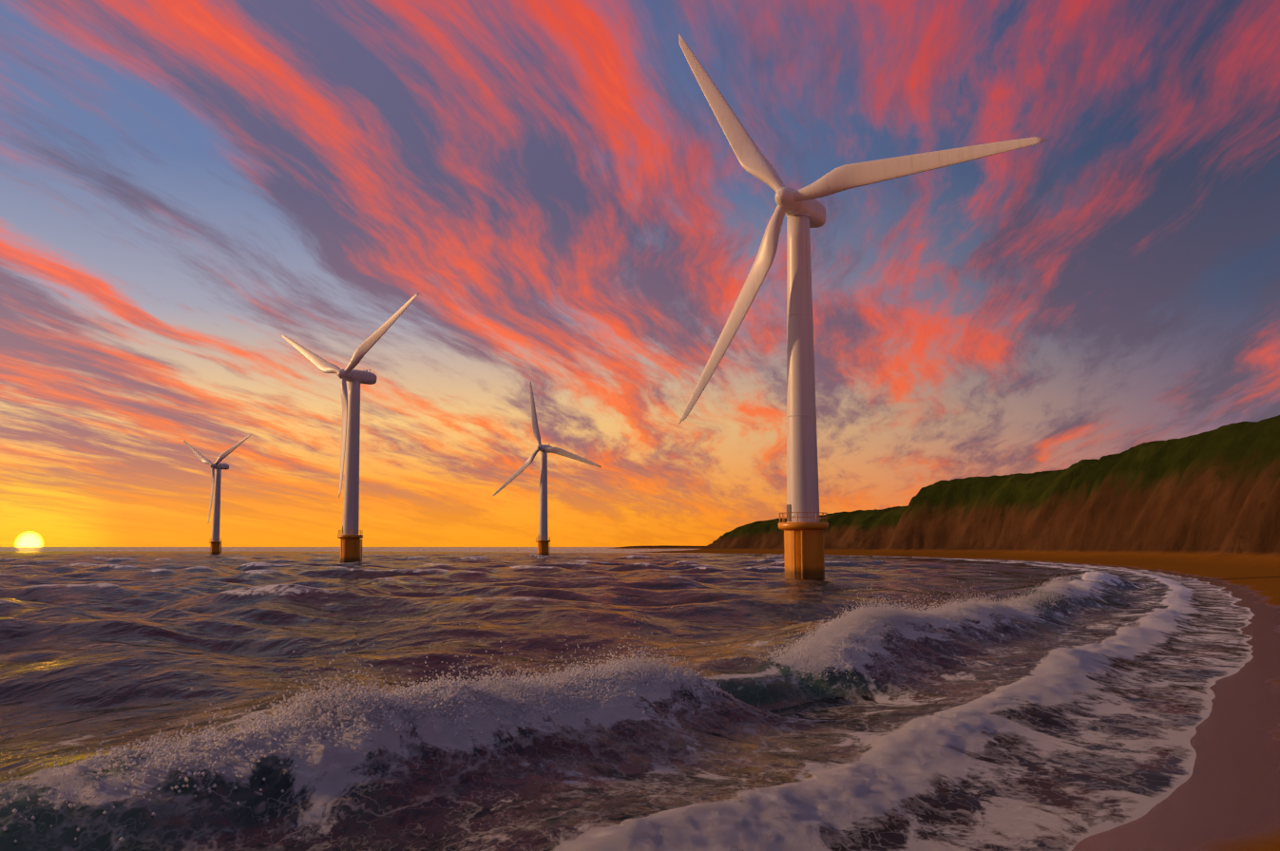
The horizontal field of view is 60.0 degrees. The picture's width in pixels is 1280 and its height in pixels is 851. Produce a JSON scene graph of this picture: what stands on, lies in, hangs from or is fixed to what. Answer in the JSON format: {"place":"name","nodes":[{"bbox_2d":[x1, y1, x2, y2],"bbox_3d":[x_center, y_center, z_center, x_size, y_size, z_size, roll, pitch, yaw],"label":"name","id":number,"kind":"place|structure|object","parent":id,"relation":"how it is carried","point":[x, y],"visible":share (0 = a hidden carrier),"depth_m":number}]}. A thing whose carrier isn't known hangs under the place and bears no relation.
{"place":"outdoors","nodes":[
{"label":"outdoors","id":0,"kind":"place"},
{"bbox_2d":[0,547,1254,850],"bbox_3d":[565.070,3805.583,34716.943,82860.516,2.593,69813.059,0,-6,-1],"label":"sea water","id":1,"kind":"structure","parent":0,"point":[1081,716],"depth_m":24.97},
{"bbox_2d":[182,434,251,554],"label":"wind turbine","id":2,"kind":"object","parent":1,"relation":"in","point":[215,542],"visible":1,"depth_m":566.19},
{"bbox_2d":[281,292,419,562],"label":"wind turbine","id":3,"kind":"object","parent":1,"relation":"in","point":[351,543],"visible":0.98,"depth_m":265.49},
{"bbox_2d":[491,381,600,555],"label":"wind turbine","id":4,"kind":"object","parent":1,"relation":"in","point":[543,542],"visible":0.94,"depth_m":463.69},
{"bbox_2d":[0,573,1103,843],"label":"sea spray","id":5,"kind":"object","parent":1,"relation":"on","point":[663,674],"visible":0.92,"depth_m":20.07},
{"bbox_2d":[678,34,1047,579],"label":"wind turbine","id":6,"kind":"object","parent":1,"relation":"in","point":[803,527],"visible":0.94,"depth_m":131.37},
{"bbox_2d":[0,0,1279,547],"label":"sky","id":7,"kind":"structure","parent":0,"point":[187,187]},
{"bbox_2d":[608,415,1279,850],"bbox_3d":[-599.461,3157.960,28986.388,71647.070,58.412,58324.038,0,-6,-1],"label":"terrain","id":8,"kind":"structure","parent":0,"point":[1203,506],"depth_m":260.24}
]}

